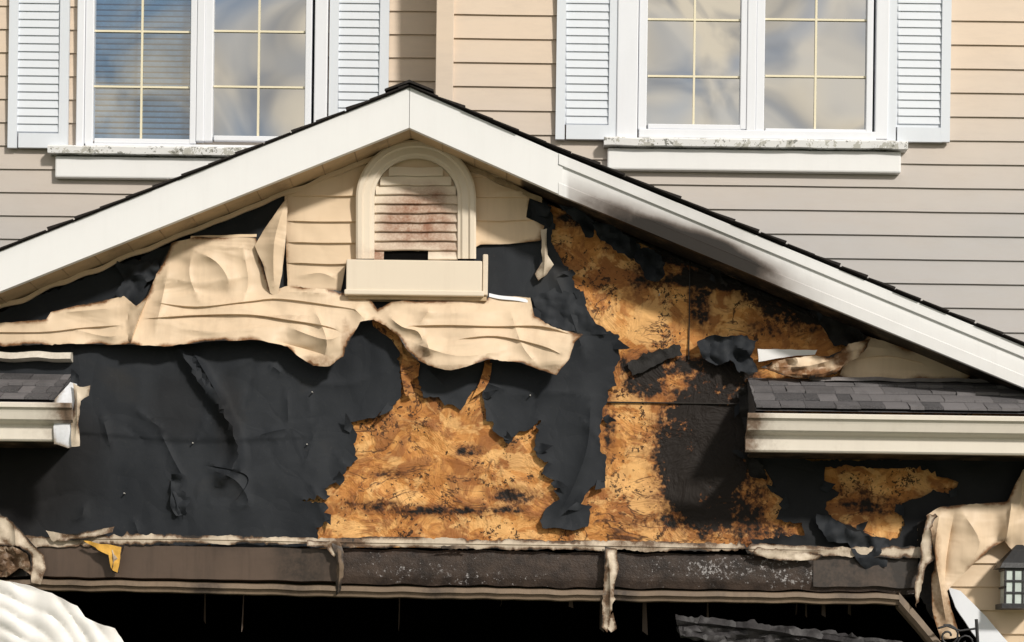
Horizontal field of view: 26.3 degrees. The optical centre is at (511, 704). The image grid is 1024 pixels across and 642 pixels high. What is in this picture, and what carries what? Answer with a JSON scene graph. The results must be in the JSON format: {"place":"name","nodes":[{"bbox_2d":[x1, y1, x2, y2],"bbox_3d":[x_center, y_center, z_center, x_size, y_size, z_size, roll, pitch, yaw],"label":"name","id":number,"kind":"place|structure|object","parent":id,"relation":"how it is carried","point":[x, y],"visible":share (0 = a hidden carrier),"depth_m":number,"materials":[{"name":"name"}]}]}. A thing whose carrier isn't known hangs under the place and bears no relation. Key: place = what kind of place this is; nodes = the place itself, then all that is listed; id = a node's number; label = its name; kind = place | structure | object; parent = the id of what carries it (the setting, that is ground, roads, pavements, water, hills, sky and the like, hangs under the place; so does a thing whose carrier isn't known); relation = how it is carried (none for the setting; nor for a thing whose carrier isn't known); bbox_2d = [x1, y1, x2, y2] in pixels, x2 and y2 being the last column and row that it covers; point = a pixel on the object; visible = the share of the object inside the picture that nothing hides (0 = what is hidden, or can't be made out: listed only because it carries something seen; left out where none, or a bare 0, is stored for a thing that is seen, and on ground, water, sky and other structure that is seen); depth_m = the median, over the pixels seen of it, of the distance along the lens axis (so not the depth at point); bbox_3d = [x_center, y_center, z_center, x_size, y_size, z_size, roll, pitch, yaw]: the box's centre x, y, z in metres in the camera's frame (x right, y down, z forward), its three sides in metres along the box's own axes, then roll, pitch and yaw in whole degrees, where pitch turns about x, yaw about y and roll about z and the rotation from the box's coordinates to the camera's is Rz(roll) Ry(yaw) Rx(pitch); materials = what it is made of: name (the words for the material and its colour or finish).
{"place":"outdoors","nodes":[
{"label":"outdoors","id":0,"kind":"place"},
{"bbox_2d":[70,368,79,385],"bbox_3d":[-2.333,-1.736,11.698,0.053,0.135,0.034,1,0,-24],"label":"charred corner","id":1,"kind":"object","parent":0,"point":[74,376],"visible":0.67,"depth_m":11.70,"materials":[{"name":"paper"}]},
{"bbox_2d":[344,254,487,297],"bbox_3d":[-0.518,-2.330,11.914,0.775,0.232,0.112,1,0,0],"label":"vent sill","id":2,"kind":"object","parent":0,"point":[434,278],"visible":1,"depth_m":11.87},
{"bbox_2d":[348,295,486,301],"bbox_3d":[-0.513,-2.206,11.935,0.750,0.021,0.090,1,0,0],"label":"gable vent underflashing","id":3,"kind":"object","parent":2,"relation":"attached to","point":[389,298],"visible":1,"depth_m":11.89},
{"bbox_2d":[0,11,1023,553],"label":"house body walls","id":4,"kind":"structure","parent":0,"point":[740,551],"depth_m":16.23,"materials":[{"name":"paint"}]},
{"bbox_2d":[0,0,436,246],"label":"siding recessed","id":5,"kind":"object","parent":4,"relation":"attached to","point":[46,200],"visible":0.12,"depth_m":13.24,"materials":[{"name":"paint"}]},
{"bbox_2d":[7,0,69,148],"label":"shutter","id":6,"kind":"object","parent":5,"relation":"attached to","point":[38,74],"visible":1,"depth_m":13.21,"materials":[{"name":"paint"}]},
{"bbox_2d":[55,156,221,180],"bbox_3d":[-1.983,-3.228,13.223,1.532,0.130,0.055,1,0,0],"label":"sill apron","id":7,"kind":"object","parent":5,"relation":"attached to","point":[116,168],"visible":0.51,"depth_m":13.20,"materials":[{"name":"wood"}]},
{"bbox_2d":[47,145,248,157],"bbox_3d":[-1.992,-3.325,13.200,1.585,0.052,0.100,1,0,0],"label":"window sill","id":8,"kind":"structure","parent":7,"relation":"on","point":[138,151],"depth_m":13.15,"materials":[{"name":"paint"}]},
{"bbox_2d":[76,0,328,146],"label":"window casing","id":9,"kind":"object","parent":8,"relation":"on","point":[321,59],"depth_m":13.20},
{"bbox_2d":[84,0,313,144],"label":"window sash","id":10,"kind":"object","parent":9,"relation":"attached to","point":[201,72],"depth_m":13.21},
{"bbox_2d":[94,0,305,138],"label":"window muntins","id":11,"kind":"object","parent":10,"relation":"attached to","point":[142,31],"depth_m":13.23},
{"bbox_2d":[213,0,305,136],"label":"window glass","id":12,"kind":"object","parent":10,"relation":"attached to","point":[282,63],"visible":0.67,"depth_m":13.24,"materials":[{"name":"glass"}]},
{"bbox_2d":[95,0,314,134],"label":"room behind window","id":13,"kind":"object","parent":9,"relation":"attached to","point":[152,67],"visible":0.12,"depth_m":14.75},
{"bbox_2d":[95,0,190,138],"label":"window blinds","id":14,"kind":"object","parent":13,"relation":"attached to","point":[144,69],"depth_m":13.30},
{"bbox_2d":[329,0,389,115],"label":"shutter","id":15,"kind":"object","parent":5,"relation":"attached to","point":[359,53],"visible":0.65,"depth_m":13.21,"materials":[{"name":"paint"}]},
{"bbox_2d":[453,0,1023,378],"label":"siding","id":16,"kind":"object","parent":4,"relation":"attached to","point":[508,74],"visible":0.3,"depth_m":12.89,"materials":[{"name":"paint"}]},
{"bbox_2d":[435,0,453,100],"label":"corner post","id":17,"kind":"object","parent":16,"relation":"attached to","point":[444,46],"depth_m":12.87,"materials":[{"name":"paint"}]},
{"bbox_2d":[555,0,617,140],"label":"shutter","id":18,"kind":"object","parent":16,"relation":"attached to","point":[586,74],"visible":1,"depth_m":12.87,"materials":[{"name":"paint"}]},
{"bbox_2d":[616,0,889,139],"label":"window casing","id":19,"kind":"object","parent":16,"relation":"attached to","point":[627,68],"depth_m":12.85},
{"bbox_2d":[637,0,873,131],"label":"window sash","id":20,"kind":"object","parent":19,"relation":"attached to","point":[752,65],"depth_m":12.86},
{"bbox_2d":[646,0,740,124],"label":"window glass","id":21,"kind":"object","parent":20,"relation":"in","point":[670,52],"visible":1,"depth_m":12.89,"materials":[{"name":"glass"}]},
{"bbox_2d":[648,0,866,128],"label":"window muntins","id":22,"kind":"object","parent":20,"relation":"attached to","point":[815,76],"depth_m":12.88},
{"bbox_2d":[764,0,866,129],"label":"window glass","id":23,"kind":"object","parent":20,"relation":"in","point":[790,50],"visible":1,"depth_m":12.89,"materials":[{"name":"glass"}]},
{"bbox_2d":[607,148,900,174],"bbox_3d":[1.418,-3.188,12.873,1.720,0.126,0.055,1,0,0],"label":"sill apron","id":24,"kind":"object","parent":16,"relation":"attached to","point":[753,161],"visible":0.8,"depth_m":12.85,"materials":[{"name":"wood"}]},
{"bbox_2d":[603,136,907,152],"bbox_3d":[1.424,-3.282,12.850,1.774,0.053,0.100,1,0,0],"label":"window sill","id":25,"kind":"structure","parent":24,"relation":"on","point":[758,144],"depth_m":12.80,"materials":[{"name":"paint"}]},
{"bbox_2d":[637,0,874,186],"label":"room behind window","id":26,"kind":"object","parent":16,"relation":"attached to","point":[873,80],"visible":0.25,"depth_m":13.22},
{"bbox_2d":[887,0,951,142],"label":"shutter","id":27,"kind":"object","parent":16,"relation":"attached to","point":[919,85],"visible":1,"depth_m":12.87,"materials":[{"name":"paint"}]},
{"bbox_2d":[917,528,1023,641],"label":"pier siding","id":28,"kind":"object","parent":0,"point":[977,583],"visible":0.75,"depth_m":11.97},
{"label":"ground","id":29,"kind":"structure","parent":0,"visible":0},
{"bbox_2d":[46,549,975,641],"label":"garage interior","id":30,"kind":"object","parent":29,"relation":"on","point":[150,617],"visible":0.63,"depth_m":18.00,"materials":[{"name":"black"}]},
{"bbox_2d":[204,594,850,634],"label":"hanging burnt strips","id":31,"kind":"object","parent":30,"relation":"in","point":[644,621],"visible":0.45,"depth_m":12.29,"materials":[{"name":"metal"}]},
{"bbox_3d":[3.241,0.631,12.065,0.964,2.024,0.170,1,0,0],"label":"pier","id":32,"kind":"object","parent":29,"relation":"on","visible":0},
{"bbox_2d":[917,518,934,619],"bbox_3d":[2.286,-0.720,11.956,0.173,0.591,0.021,1,0,3],"label":"void behind drape","id":33,"kind":"object","parent":32,"relation":"attached to","point":[925,595],"visible":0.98,"depth_m":11.96,"materials":[{"name":"brown wood"}]},
{"bbox_2d":[937,619,978,641],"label":"iron scroll bracket","id":34,"kind":"object","parent":32,"relation":"attached to","point":[976,628],"visible":1,"depth_m":11.81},
{"bbox_2d":[949,588,1006,641],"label":"fallen trim board","id":35,"kind":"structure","parent":32,"relation":"attached to","point":[968,610],"depth_m":11.93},
{"bbox_2d":[993,545,1023,609],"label":"wall lantern","id":36,"kind":"object","parent":32,"relation":"attached to","point":[1011,587],"depth_m":11.79,"materials":[{"name":"black metal"}]},
{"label":"garage side walls","id":37,"kind":"object","parent":29,"relation":"on","visible":0},
{"bbox_2d":[0,80,1023,378],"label":"garage roof","id":38,"kind":"structure","parent":37,"relation":"on","point":[396,88],"depth_m":11.63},
{"bbox_2d":[0,88,409,292],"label":"rake fascia","id":39,"kind":"structure","parent":38,"relation":"attached to","point":[87,237],"depth_m":11.64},
{"bbox_2d":[0,130,410,303],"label":"rake soffit","id":40,"kind":"structure","parent":38,"relation":"attached to","point":[150,239],"depth_m":11.83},
{"bbox_2d":[410,88,562,194],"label":"rake fascia","id":41,"kind":"structure","parent":38,"relation":"attached to","point":[488,143],"depth_m":11.64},
{"bbox_2d":[409,125,1023,391],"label":"rake soffit","id":42,"kind":"structure","parent":38,"relation":"attached to","point":[879,334],"depth_m":11.87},
{"bbox_2d":[0,128,506,302],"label":"soffit ribs","id":43,"kind":"object","parent":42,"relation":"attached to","point":[229,212],"visible":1,"depth_m":11.82,"materials":[{"name":"plastic"}]},
{"bbox_2d":[559,205,593,237],"bbox_3d":[0.348,-2.634,11.933,0.216,0.185,0.060,1,0,0],"label":"torn paper flap","id":44,"kind":"object","parent":42,"relation":"attached to","point":[582,219],"visible":1,"depth_m":11.93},
{"bbox_2d":[558,154,1023,388],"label":"rake fascia","id":45,"kind":"structure","parent":38,"relation":"attached to","point":[794,272],"depth_m":11.64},
{"bbox_2d":[747,378,1023,413],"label":"pent roof shingles","id":46,"kind":"object","parent":38,"relation":"on","point":[776,394],"visible":0.98,"depth_m":11.71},
{"bbox_2d":[761,338,870,377],"bbox_3d":[1.648,-1.883,11.890,0.597,0.229,0.066,1,0,0],"label":"melted trim roll","id":47,"kind":"object","parent":46,"relation":"on","point":[813,366],"visible":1,"depth_m":11.88,"materials":[{"name":"plastic"}]},
{"bbox_2d":[809,377,989,382],"bbox_3d":[2.671,-1.762,11.950,2.099,0.039,0.060,1,0,0],"label":"wall flashing","id":48,"kind":"object","parent":46,"relation":"on","point":[886,379],"depth_m":11.92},
{"bbox_2d":[840,336,969,378],"bbox_3d":[2.152,-1.889,11.954,0.727,0.235,0.028,1,0,0],"label":"siding remnant","id":49,"kind":"object","parent":48,"relation":"on","point":[878,358],"visible":1,"depth_m":11.96,"materials":[{"name":"plastic"}]},
{"bbox_3d":[-3.348,0.389,12.060,0.792,2.335,0.180,1,0,0],"label":"pier wall","id":50,"kind":"object","parent":29,"relation":"on","visible":0},
{"bbox_2d":[0,579,898,605],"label":"header bottom trim","id":51,"kind":"structure","parent":50,"relation":"attached to","point":[469,593],"depth_m":11.90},
{"bbox_2d":[0,546,30,576],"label":"melted tangle","id":52,"kind":"object","parent":51,"relation":"on","point":[13,559],"visible":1,"depth_m":11.87,"materials":[{"name":"white plastic"}]},
{"bbox_2d":[0,514,45,583],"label":"melted drip","id":53,"kind":"object","parent":51,"relation":"on","point":[11,533],"visible":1,"depth_m":11.88,"materials":[{"name":"white plastic"}]},
{"bbox_2d":[0,544,336,585],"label":"garage header","id":54,"kind":"object","parent":51,"relation":"on","point":[271,565],"visible":0.79,"depth_m":11.93,"materials":[{"name":"wood"}]},
{"bbox_2d":[92,545,123,572],"bbox_3d":[-2.190,-0.791,11.869,0.182,0.155,0.038,1,0,8],"label":"melted drip","id":55,"kind":"object","parent":54,"relation":"attached to","point":[114,557],"visible":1,"depth_m":11.87,"materials":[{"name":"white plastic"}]},
{"bbox_2d":[85,541,120,571],"bbox_3d":[-2.215,-0.802,11.858,0.205,0.170,0.018,1,0,1],"label":"torn scrap","id":56,"kind":"object","parent":55,"relation":"attached to","point":[107,549],"visible":1,"depth_m":11.86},
{"bbox_2d":[0,531,919,558],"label":"header top trim","id":57,"kind":"structure","parent":54,"relation":"attached to","point":[894,552],"depth_m":11.91,"materials":[{"name":"white plastic"}]},
{"bbox_2d":[47,526,114,541],"bbox_3d":[-2.340,-0.927,11.883,0.371,0.087,0.020,1,0,0],"label":"melted drip","id":58,"kind":"object","parent":57,"relation":"attached to","point":[56,536],"visible":1,"depth_m":11.88,"materials":[{"name":"white plastic"}]},
{"bbox_2d":[307,540,343,556],"bbox_3d":[-1.011,-0.848,11.884,0.200,0.089,0.018,1,0,-5],"label":"melted drip","id":59,"kind":"object","parent":57,"relation":"attached to","point":[325,544],"visible":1,"depth_m":11.89,"materials":[{"name":"white plastic"}]},
{"bbox_2d":[439,545,469,549],"bbox_3d":[-0.326,-0.855,11.891,0.199,0.027,0.016,1,0,-4],"label":"melted drip","id":60,"kind":"object","parent":57,"relation":"attached to","point":[455,547],"visible":1,"depth_m":11.89},
{"bbox_2d":[602,546,618,631],"bbox_3d":[0.533,-0.627,11.878,0.090,0.467,0.042,1,0,0],"label":"melted drip","id":61,"kind":"object","parent":57,"relation":"attached to","point":[611,566],"visible":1,"depth_m":11.88,"materials":[{"name":"white plastic"}]},
{"bbox_2d":[608,613,616,631],"bbox_3d":[0.541,-0.448,11.884,0.055,0.108,0.010,1,0,9],"label":"melted drip","id":62,"kind":"object","parent":61,"relation":"attached to","point":[612,627],"visible":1,"depth_m":11.89,"materials":[{"name":"white plastic"}]},
{"bbox_2d":[751,547,822,560],"bbox_3d":[1.488,-0.817,11.885,0.389,0.076,0.026,1,0,0],"label":"melted drip","id":63,"kind":"object","parent":57,"relation":"attached to","point":[777,554],"visible":1,"depth_m":11.88,"materials":[{"name":"white plastic"}]},
{"bbox_2d":[816,514,888,568],"bbox_3d":[1.850,-0.883,11.925,0.404,0.312,0.074,1,0,0],"label":"torn paper flap","id":64,"kind":"object","parent":57,"relation":"attached to","point":[832,529],"visible":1,"depth_m":11.92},
{"bbox_2d":[208,204,1023,546],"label":"osb sheathing","id":65,"kind":"object","parent":54,"relation":"on","point":[432,468],"visible":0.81,"depth_m":12.00,"materials":[{"name":"wood"}]},
{"bbox_2d":[0,441,69,448],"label":"pent soffit","id":66,"kind":"structure","parent":65,"relation":"attached to","point":[40,445],"depth_m":11.82,"materials":[{"name":"plastic"}]},
{"bbox_2d":[0,402,72,441],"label":"gutter","id":67,"kind":"object","parent":66,"relation":"on","point":[27,421],"visible":1,"depth_m":11.45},
{"bbox_2d":[53,382,76,447],"bbox_3d":[-2.331,-1.519,11.493,0.138,0.348,0.024,1,0,0],"label":"return end cap","id":68,"kind":"object","parent":67,"relation":"on","point":[62,434],"visible":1,"depth_m":11.49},
{"bbox_2d":[71,383,89,446],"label":"return end trim","id":69,"kind":"structure","parent":68,"relation":"attached to","point":[80,393],"depth_m":11.46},
{"bbox_2d":[0,373,70,402],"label":"pent roof shingles","id":70,"kind":"object","parent":65,"relation":"attached to","point":[19,387],"visible":0.95,"depth_m":11.75,"materials":[{"name":"asphalt"}]},
{"bbox_2d":[0,156,373,307],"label":"wall trim","id":71,"kind":"structure","parent":65,"relation":"attached to","point":[190,231],"depth_m":11.93,"materials":[{"name":"beige plastic"}]},
{"bbox_2d":[0,237,582,374],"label":"melted siding drape","id":72,"kind":"object","parent":65,"relation":"attached to","point":[205,289],"visible":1,"depth_m":11.88,"materials":[{"name":"plastic"}]},
{"bbox_2d":[191,234,256,237],"bbox_3d":[-1.566,-2.545,11.920,0.358,0.032,0.010,1,0,0],"label":"nailing hem","id":73,"kind":"object","parent":72,"relation":"attached to","point":[238,235],"visible":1,"depth_m":11.92,"materials":[{"name":"beige plastic"}]},
{"bbox_2d":[255,196,287,294],"bbox_3d":[-1.307,-2.485,11.874,0.176,0.556,0.067,1,0,0],"label":"torn siding piece","id":74,"kind":"object","parent":72,"relation":"on","point":[270,246],"visible":1,"depth_m":11.87,"materials":[{"name":"plastic"}]},
{"bbox_2d":[489,293,527,301],"bbox_3d":[-0.013,-2.210,11.920,0.224,0.051,0.010,1,0,0],"label":"nailing hem","id":75,"kind":"object","parent":72,"relation":"attached to","point":[507,298],"visible":1,"depth_m":11.92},
{"bbox_2d":[0,196,619,547],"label":"tar paper","id":76,"kind":"object","parent":65,"relation":"attached to","point":[250,419],"visible":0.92,"depth_m":11.97,"materials":[{"name":"paper"}]},
{"bbox_2d":[0,351,72,362],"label":"return flashing","id":77,"kind":"object","parent":76,"relation":"attached to","point":[45,356],"visible":1,"depth_m":11.91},
{"bbox_2d":[114,259,158,304],"bbox_3d":[-2.032,-2.295,11.938,0.266,0.276,0.060,1,0,0],"label":"torn paper flap","id":78,"kind":"object","parent":76,"relation":"attached to","point":[138,277],"visible":1,"depth_m":11.94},
{"bbox_2d":[170,474,190,515],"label":"torn paper flap","id":79,"kind":"object","parent":76,"relation":"attached to","point":[176,486],"visible":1,"depth_m":11.96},
{"bbox_2d":[344,414,353,431],"bbox_3d":[-0.885,-1.537,11.949,0.054,0.104,0.051,1,0,-11],"label":"paper shard","id":80,"kind":"object","parent":76,"relation":"attached to","point":[348,426],"visible":1,"depth_m":11.96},
{"bbox_2d":[372,320,419,395],"bbox_3d":[-0.633,-1.895,11.960,0.263,0.421,0.011,1,0,0],"label":"melted siding tatter","id":81,"kind":"object","parent":76,"relation":"attached to","point":[410,369],"visible":1,"depth_m":11.96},
{"bbox_2d":[472,363,491,397],"bbox_3d":[-0.166,-1.764,11.960,0.111,0.200,0.001,1,0,0],"label":"melted siding tatter","id":82,"kind":"object","parent":76,"relation":"attached to","point":[484,380],"visible":1,"depth_m":11.96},
{"bbox_2d":[527,198,551,217],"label":"torn paper flap","id":83,"kind":"object","parent":76,"relation":"attached to","point":[543,208],"visible":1,"depth_m":11.95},
{"bbox_2d":[533,443,551,453],"bbox_3d":[0.174,-1.400,11.954,0.117,0.064,0.020,1,0,20],"label":"paper shard","id":84,"kind":"object","parent":76,"relation":"attached to","point":[541,448],"visible":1,"depth_m":11.96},
{"bbox_2d":[535,229,553,280],"bbox_3d":[0.175,-2.446,11.906,0.103,0.281,0.030,1,0,8],"label":"melted siding tatter","id":85,"kind":"object","parent":76,"relation":"attached to","point":[545,266],"visible":1,"depth_m":11.91,"materials":[{"name":"white plastic"}]},
{"bbox_2d":[532,288,606,334],"bbox_3d":[0.314,-2.147,11.958,0.413,0.256,0.040,1,0,0],"label":"torn paper flap","id":86,"kind":"object","parent":76,"relation":"attached to","point":[550,304],"visible":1,"depth_m":11.96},
{"bbox_2d":[611,340,629,348],"bbox_3d":[0.590,-1.968,11.954,0.125,0.065,0.016,1,0,26],"label":"paper shard","id":87,"kind":"object","parent":76,"relation":"attached to","point":[618,344],"visible":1,"depth_m":11.96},
{"bbox_2d":[285,159,543,290],"bbox_3d":[-0.531,-2.679,11.942,1.416,0.863,0.036,1,0,0],"label":"gable siding","id":88,"kind":"object","parent":65,"relation":"attached to","point":[321,235],"visible":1,"depth_m":11.95,"materials":[{"name":"beige plastic"}]},
{"bbox_2d":[465,164,541,202],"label":"wall trim","id":89,"kind":"structure","parent":88,"relation":"attached to","point":[502,182],"depth_m":11.93,"materials":[{"name":"plastic"}]},
{"bbox_2d":[356,140,475,258],"bbox_3d":[-0.521,-2.748,11.924,0.660,0.666,0.072,1,0,0],"label":"gable vent frame","id":90,"kind":"object","parent":65,"relation":"attached to","point":[379,164],"visible":0.98,"depth_m":11.90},
{"bbox_2d":[374,167,457,259],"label":"gable vent louvers","id":91,"kind":"object","parent":90,"relation":"in","point":[415,226],"visible":1,"depth_m":11.93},
{"bbox_2d":[384,251,460,260],"bbox_3d":[-0.515,-2.448,11.947,0.476,0.050,0.005,1,0,0],"label":"gable vent hole","id":92,"kind":"object","parent":91,"relation":"in","point":[405,255],"visible":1,"depth_m":11.95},
{"bbox_2d":[418,361,483,409],"bbox_3d":[-0.331,-1.779,11.973,0.372,0.340,0.031,1,0,0],"label":"tar paper tongue","id":93,"kind":"object","parent":65,"relation":"attached to","point":[456,387],"visible":0.69,"depth_m":11.98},
{"bbox_2d":[591,222,664,281],"bbox_3d":[0.632,-2.461,11.944,0.410,0.323,0.081,1,0,0],"label":"torn paper flap","id":94,"kind":"object","parent":65,"relation":"attached to","point":[651,262],"visible":1,"depth_m":11.95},
{"bbox_2d":[627,344,681,374],"bbox_3d":[0.778,-1.883,11.975,0.302,0.174,0.022,1,0,0],"label":"torn paper flap","id":95,"kind":"object","parent":65,"relation":"attached to","point":[645,362],"visible":1,"depth_m":11.97,"materials":[{"name":"black paper"}]},
{"bbox_2d":[607,261,738,403],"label":"sheathing seams","id":96,"kind":"object","parent":65,"relation":"attached to","point":[688,359],"visible":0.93,"depth_m":11.99,"materials":[{"name":"charred wood"}]},
{"bbox_2d":[697,335,757,373],"bbox_3d":[1.171,-1.906,11.934,0.332,0.216,0.088,1,0,0],"label":"torn paper flap","id":97,"kind":"object","parent":65,"relation":"attached to","point":[737,350],"visible":1,"depth_m":11.93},
{"bbox_2d":[758,349,816,361],"bbox_3d":[1.498,-1.900,11.939,0.326,0.072,0.006,1,0,-2],"label":"flashing","id":98,"kind":"object","parent":65,"relation":"attached to","point":[766,354],"visible":1,"depth_m":11.94,"materials":[{"name":"white metal"}]},
{"bbox_2d":[721,272,864,346],"bbox_3d":[1.509,-2.188,11.960,0.879,0.470,0.050,1,0,0],"label":"torn paper flap","id":99,"kind":"object","parent":65,"relation":"attached to","point":[838,332],"visible":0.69,"depth_m":11.97,"materials":[{"name":"black paper"}]},
{"bbox_2d":[732,450,1023,547],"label":"tar paper","id":100,"kind":"object","parent":65,"relation":"attached to","point":[798,482],"visible":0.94,"depth_m":11.98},
{"bbox_2d":[820,480,834,491],"bbox_3d":[1.723,-1.193,11.965,0.092,0.066,0.018,1,0,20],"label":"paper shard","id":101,"kind":"object","parent":100,"relation":"attached to","point":[826,486],"visible":1,"depth_m":11.97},
{"bbox_2d":[747,452,1023,460],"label":"pent soffit","id":102,"kind":"structure","parent":65,"relation":"attached to","point":[843,456],"depth_m":11.85,"materials":[{"name":"plastic"}]},
{"bbox_2d":[737,385,766,479],"bbox_3d":[1.308,-1.481,11.947,0.174,0.513,0.062,1,0,0],"label":"charred edge","id":103,"kind":"object","parent":102,"relation":"on","point":[755,468],"visible":0.8,"depth_m":11.95,"materials":[{"name":"brown wood"}]},
{"bbox_2d":[745,413,1023,455],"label":"gutter","id":104,"kind":"object","parent":102,"relation":"on","point":[880,434],"visible":1,"depth_m":11.47,"materials":[{"name":"metal"}]},
{"bbox_2d":[926,470,1023,639],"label":"melted siding curtain","id":105,"kind":"object","parent":102,"relation":"attached to","point":[965,538],"visible":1,"depth_m":11.87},
{"bbox_2d":[915,514,937,604],"bbox_3d":[2.237,-0.782,11.854,0.124,0.512,0.035,1,0,0],"label":"melted vinyl edge","id":106,"kind":"object","parent":105,"relation":"attached to","point":[926,555],"visible":1,"depth_m":11.85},
{"bbox_2d":[332,543,343,594],"bbox_3d":[-0.939,-0.735,11.884,0.048,0.285,0.064,1,0,-44],"label":"melted drip","id":107,"kind":"object","parent":51,"relation":"on","point":[338,550],"visible":1,"depth_m":11.87},
{"bbox_2d":[341,548,914,597],"bbox_3d":[0.633,-0.723,12.029,3.148,0.227,0.182,1,0,0],"label":"garage door header","id":108,"kind":"object","parent":51,"relation":"on","point":[545,570],"visible":0.88,"depth_m":11.94},
{"bbox_2d":[813,556,917,587],"bbox_3d":[1.923,-0.728,12.012,0.569,0.182,0.175,1,0,0],"label":"header corner","id":109,"kind":"object","parent":108,"relation":"on","point":[836,571],"visible":0.81,"depth_m":11.93,"materials":[{"name":"charred wood"}]},
{"bbox_2d":[896,592,940,641],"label":"header bottom trim corner","id":110,"kind":"object","parent":51,"relation":"attached to","point":[912,618],"visible":1,"depth_m":11.89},
{"label":"driveway","id":111,"kind":"structure","parent":0,"visible":0},
{"bbox_2d":[0,580,122,641],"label":"melted pillar cladding","id":112,"kind":"structure","parent":111,"relation":"on","point":[28,613],"depth_m":11.55,"materials":[{"name":"white plastic"}]},
{"bbox_2d":[675,614,901,641],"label":"rafter","id":113,"kind":"object","parent":111,"relation":"on","point":[706,629],"visible":1,"depth_m":11.93,"materials":[{"name":"grey wood"}]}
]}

